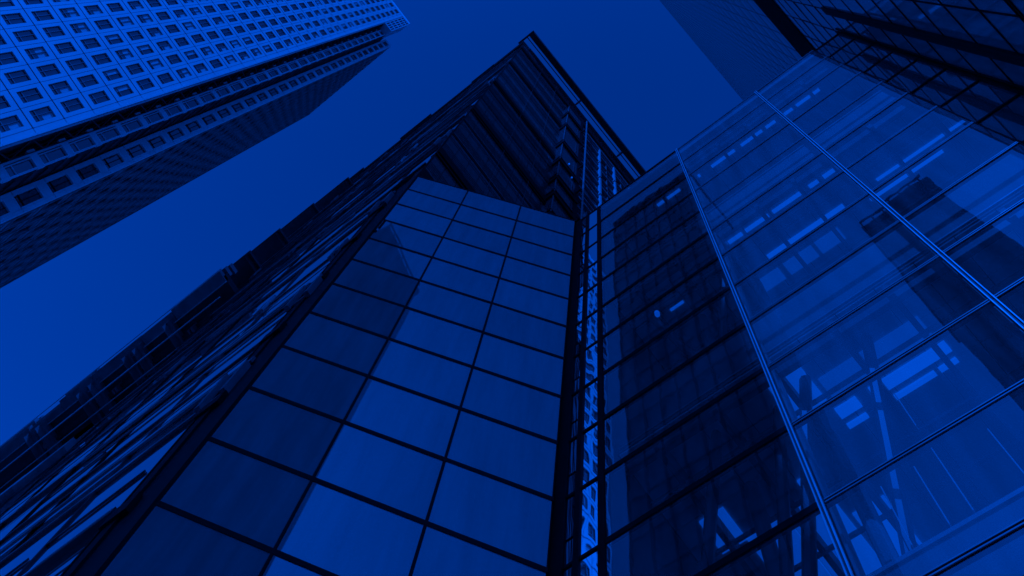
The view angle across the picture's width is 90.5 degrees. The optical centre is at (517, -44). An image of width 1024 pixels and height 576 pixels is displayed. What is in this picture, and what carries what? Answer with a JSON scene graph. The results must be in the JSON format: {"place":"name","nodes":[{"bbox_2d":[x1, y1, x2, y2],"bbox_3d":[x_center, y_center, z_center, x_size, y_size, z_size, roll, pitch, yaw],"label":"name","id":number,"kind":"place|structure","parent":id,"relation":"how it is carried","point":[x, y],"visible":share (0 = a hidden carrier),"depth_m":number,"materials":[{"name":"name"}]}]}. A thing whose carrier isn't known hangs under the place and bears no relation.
{"place":"outdoors","nodes":[
{"label":"outdoors","id":0,"kind":"place"},
{"bbox_2d":[0,0,409,287],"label":"stone office tower","id":1,"kind":"structure","parent":0,"point":[112,112],"depth_m":111.62,"materials":[{"name":"blue stone"}]},
{"bbox_2d":[0,35,5,44],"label":"window","id":2,"kind":"structure","parent":1,"relation":"in","point":[2,42],"depth_m":88.54,"materials":[{"name":"blue glass"}]},
{"bbox_2d":[0,96,9,109],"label":"window","id":3,"kind":"structure","parent":1,"relation":"in","point":[3,103],"depth_m":82.43,"materials":[{"name":"blue glass"}]},
{"bbox_2d":[0,0,13,6],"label":"window","id":4,"kind":"structure","parent":1,"relation":"in","point":[3,3],"depth_m":93.39,"materials":[{"name":"blue glass"}]},
{"bbox_2d":[0,52,17,65],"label":"window","id":5,"kind":"structure","parent":1,"relation":"in","point":[5,58],"depth_m":87.37,"materials":[{"name":"blue glass"}]},
{"bbox_2d":[0,115,22,132],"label":"window","id":6,"kind":"structure","parent":1,"relation":"in","point":[12,122],"depth_m":81.15,"materials":[{"name":"blue glass"}]},
{"bbox_2d":[1,13,25,24],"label":"window","id":7,"kind":"structure","parent":1,"relation":"in","point":[16,18],"depth_m":92.64,"materials":[{"name":"blue glass"}]},
{"bbox_2d":[4,70,30,84],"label":"window","id":8,"kind":"structure","parent":1,"relation":"in","point":[20,76],"depth_m":86.63,"materials":[{"name":"blue glass"}]},
{"bbox_2d":[12,30,37,41],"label":"window","id":9,"kind":"structure","parent":1,"relation":"in","point":[27,35],"depth_m":92.23,"materials":[{"name":"blue glass"}]},
{"bbox_2d":[16,88,42,102],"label":"window","id":10,"kind":"structure","parent":1,"relation":"in","point":[33,94],"depth_m":86.24,"materials":[{"name":"blue glass"}]},
{"bbox_2d":[23,0,42,4],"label":"window","id":11,"kind":"structure","parent":1,"relation":"in","point":[28,2],"depth_m":97.68,"materials":[{"name":"blue glass"}]},
{"bbox_2d":[25,47,48,59],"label":"window","id":12,"kind":"structure","parent":1,"relation":"in","point":[39,52],"depth_m":91.87,"materials":[{"name":"blue glass"}]},
{"bbox_2d":[29,106,55,121],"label":"window","id":13,"kind":"structure","parent":1,"relation":"in","point":[44,113],"depth_m":85.91,"materials":[{"name":"blue glass"}]},
{"bbox_2d":[31,10,53,20],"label":"window","id":14,"kind":"structure","parent":1,"relation":"in","point":[39,15],"depth_m":97.49,"materials":[{"name":"blue glass"}]},
{"bbox_2d":[36,64,60,76],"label":"window","id":15,"kind":"structure","parent":1,"relation":"in","point":[46,70],"depth_m":91.50,"materials":[{"name":"blue glass"}]},
{"bbox_2d":[42,26,64,37],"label":"window","id":16,"kind":"structure","parent":1,"relation":"in","point":[55,31],"depth_m":97.11,"materials":[{"name":"blue glass"}]},
{"bbox_2d":[48,81,71,94],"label":"window","id":17,"kind":"structure","parent":1,"relation":"in","point":[60,87],"depth_m":91.12,"materials":[{"name":"blue glass"}]},
{"bbox_2d":[54,42,75,53],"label":"window","id":18,"kind":"structure","parent":1,"relation":"in","point":[63,48],"depth_m":96.77,"materials":[{"name":"blue glass"}]},
{"bbox_2d":[59,7,79,17],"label":"window","id":19,"kind":"structure","parent":1,"relation":"in","point":[66,12],"depth_m":102.39,"materials":[{"name":"blue glass"}]},
{"bbox_2d":[61,98,83,112],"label":"window","id":20,"kind":"structure","parent":1,"relation":"in","point":[72,105],"depth_m":90.79,"materials":[{"name":"blue glass"}]},
{"bbox_2d":[65,58,86,70],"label":"window","id":21,"kind":"structure","parent":1,"relation":"in","point":[76,64],"depth_m":96.41,"materials":[{"name":"blue glass"}]},
{"bbox_2d":[70,23,89,33],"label":"window","id":22,"kind":"structure","parent":1,"relation":"in","point":[79,27],"depth_m":102.04,"materials":[{"name":"blue glass"}]},
{"bbox_2d":[77,74,98,87],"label":"window","id":23,"kind":"structure","parent":1,"relation":"in","point":[89,80],"depth_m":96.05,"materials":[{"name":"blue glass"}]},
{"bbox_2d":[80,38,100,48],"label":"window","id":24,"kind":"structure","parent":1,"relation":"in","point":[90,43],"depth_m":101.70,"materials":[{"name":"blue glass"}]},
{"bbox_2d":[83,5,102,14],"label":"window","id":25,"kind":"structure","parent":1,"relation":"in","point":[94,9],"depth_m":107.33,"materials":[{"name":"blue glass"}]},
{"bbox_2d":[88,91,109,104],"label":"window","id":26,"kind":"structure","parent":1,"relation":"in","point":[99,97],"depth_m":95.69,"materials":[{"name":"blue glass"}]},
{"bbox_2d":[91,53,111,64],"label":"window","id":27,"kind":"structure","parent":1,"relation":"in","point":[99,59],"depth_m":101.34,"materials":[{"name":"blue glass"}]},
{"bbox_2d":[94,19,112,29],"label":"window","id":28,"kind":"structure","parent":1,"relation":"in","point":[101,24],"depth_m":106.95,"materials":[{"name":"blue glass"}]},
{"bbox_2d":[102,69,122,80],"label":"window","id":29,"kind":"structure","parent":1,"relation":"in","point":[113,74],"depth_m":100.95,"materials":[{"name":"blue glass"}]},
{"bbox_2d":[104,34,122,44],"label":"window","id":30,"kind":"structure","parent":1,"relation":"in","point":[112,39],"depth_m":106.58,"materials":[{"name":"blue glass"}]},
{"bbox_2d":[106,3,123,11],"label":"window","id":31,"kind":"structure","parent":1,"relation":"in","point":[114,7],"depth_m":112.22,"materials":[{"name":"blue glass"}]},
{"bbox_2d":[113,84,132,96],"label":"window","id":32,"kind":"structure","parent":1,"relation":"in","point":[123,90],"depth_m":100.59,"materials":[{"name":"blue glass"}]},
{"bbox_2d":[115,49,133,59],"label":"window","id":33,"kind":"structure","parent":1,"relation":"in","point":[125,53],"depth_m":106.19,"materials":[{"name":"blue glass"}]},
{"bbox_2d":[116,17,133,25],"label":"window","id":34,"kind":"structure","parent":1,"relation":"in","point":[124,21],"depth_m":111.83,"materials":[{"name":"blue glass"}]},
{"bbox_2d":[125,63,143,74],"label":"window","id":35,"kind":"structure","parent":1,"relation":"in","point":[133,69],"depth_m":105.87,"materials":[{"name":"blue glass"}]},
{"bbox_2d":[126,31,143,40],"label":"window","id":36,"kind":"structure","parent":1,"relation":"in","point":[134,35],"depth_m":111.46,"materials":[{"name":"blue glass"}]},
{"bbox_2d":[127,1,142,9],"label":"window","id":37,"kind":"structure","parent":1,"relation":"in","point":[134,5],"depth_m":117.14,"materials":[{"name":"blue glass"}]},
{"bbox_2d":[136,14,152,22],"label":"window","id":38,"kind":"structure","parent":1,"relation":"in","point":[145,18],"depth_m":116.71,"materials":[{"name":"blue glass"}]},
{"bbox_2d":[136,78,154,89],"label":"window","id":39,"kind":"structure","parent":1,"relation":"in","point":[144,84],"depth_m":105.52,"materials":[{"name":"blue glass"}]},
{"bbox_2d":[137,45,153,54],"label":"window","id":40,"kind":"structure","parent":1,"relation":"in","point":[145,49],"depth_m":111.15,"materials":[{"name":"blue glass"}]},
{"bbox_2d":[146,27,162,36],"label":"window","id":41,"kind":"structure","parent":1,"relation":"in","point":[154,32],"depth_m":116.39,"materials":[{"name":"blue glass"}]},
{"bbox_2d":[146,59,163,69],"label":"window","id":42,"kind":"structure","parent":1,"relation":"in","point":[154,64],"depth_m":110.77,"materials":[{"name":"blue glass"}]},
{"bbox_2d":[156,12,170,19],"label":"window","id":43,"kind":"structure","parent":1,"relation":"in","point":[161,15],"depth_m":121.67,"materials":[{"name":"blue glass"}]},
{"bbox_2d":[156,41,171,50],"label":"window","id":44,"kind":"structure","parent":1,"relation":"in","point":[164,45],"depth_m":116.00,"materials":[{"name":"blue glass"}]},
{"bbox_2d":[157,73,173,83],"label":"window","id":45,"kind":"structure","parent":1,"relation":"in","point":[164,78],"depth_m":110.37,"materials":[{"name":"blue glass"}]},
{"bbox_2d":[165,24,179,33],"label":"window","id":46,"kind":"structure","parent":1,"relation":"in","point":[171,28],"depth_m":121.30,"materials":[{"name":"blue glass"}]},
{"bbox_2d":[166,54,181,64],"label":"window","id":47,"kind":"structure","parent":1,"relation":"in","point":[173,59],"depth_m":115.66,"materials":[{"name":"blue glass"}]},
{"bbox_2d":[174,37,188,46],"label":"window","id":48,"kind":"structure","parent":1,"relation":"in","point":[182,41],"depth_m":120.95,"materials":[{"name":"blue glass"}]},
{"bbox_2d":[176,68,191,78],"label":"window","id":49,"kind":"structure","parent":1,"relation":"in","point":[184,72],"depth_m":115.30,"materials":[{"name":"blue glass"}]},
{"bbox_2d":[183,50,198,59],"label":"window","id":50,"kind":"structure","parent":1,"relation":"in","point":[191,54],"depth_m":120.54,"materials":[{"name":"blue glass"}]},
{"bbox_2d":[191,34,204,42],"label":"window","id":51,"kind":"structure","parent":1,"relation":"in","point":[197,38],"depth_m":125.89,"materials":[{"name":"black glass"}]},
{"bbox_2d":[193,63,207,73],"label":"window","id":52,"kind":"structure","parent":1,"relation":"in","point":[200,68],"depth_m":120.21,"materials":[{"name":"blue glass"}]},
{"bbox_2d":[200,46,213,55],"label":"window","id":53,"kind":"structure","parent":1,"relation":"in","point":[206,51],"depth_m":125.46,"materials":[{"name":"blue glass"}]},
{"bbox_2d":[209,59,222,68],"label":"window","id":54,"kind":"structure","parent":1,"relation":"in","point":[215,63],"depth_m":125.14,"materials":[{"name":"black glass"}]},
{"bbox_2d":[215,43,227,51],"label":"window","id":55,"kind":"structure","parent":1,"relation":"in","point":[221,47],"depth_m":130.39,"materials":[{"name":"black glass"}]},
{"bbox_2d":[224,55,236,63],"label":"window","id":56,"kind":"structure","parent":1,"relation":"in","point":[230,59],"depth_m":129.95,"materials":[{"name":"blue glass"}]},
{"bbox_2d":[146,0,398,59],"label":"distant windows","id":57,"kind":"structure","parent":1,"relation":"in","point":[153,3],"depth_m":151.37,"materials":[{"name":"blue glass"}]},
{"bbox_2d":[0,30,647,575],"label":"dark office tower","id":58,"kind":"structure","parent":0,"point":[94,464],"depth_m":44.16,"materials":[{"name":"black glass"}]},
{"bbox_2d":[0,0,744,445],"label":"sky","id":59,"kind":"structure","parent":0,"point":[61,320],"materials":[{"name":"blue"}]},
{"bbox_2d":[547,31,1023,575],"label":"glass office building","id":60,"kind":"structure","parent":0,"point":[795,335],"depth_m":17.15,"materials":[{"name":"blue glass"}]},
{"bbox_2d":[660,0,1023,143],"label":"dark glass tower","id":61,"kind":"structure","parent":0,"point":[748,48],"depth_m":28.94,"materials":[{"name":"glass"}]},
{"bbox_3d":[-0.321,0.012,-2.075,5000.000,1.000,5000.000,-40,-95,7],"label":"ground","id":62,"kind":"structure","parent":0,"visible":0},
{"bbox_2d":[101,176,574,575],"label":"glass building","id":63,"kind":"structure","parent":62,"relation":"on","point":[395,411],"depth_m":18.47,"materials":[{"name":"blue glass"}]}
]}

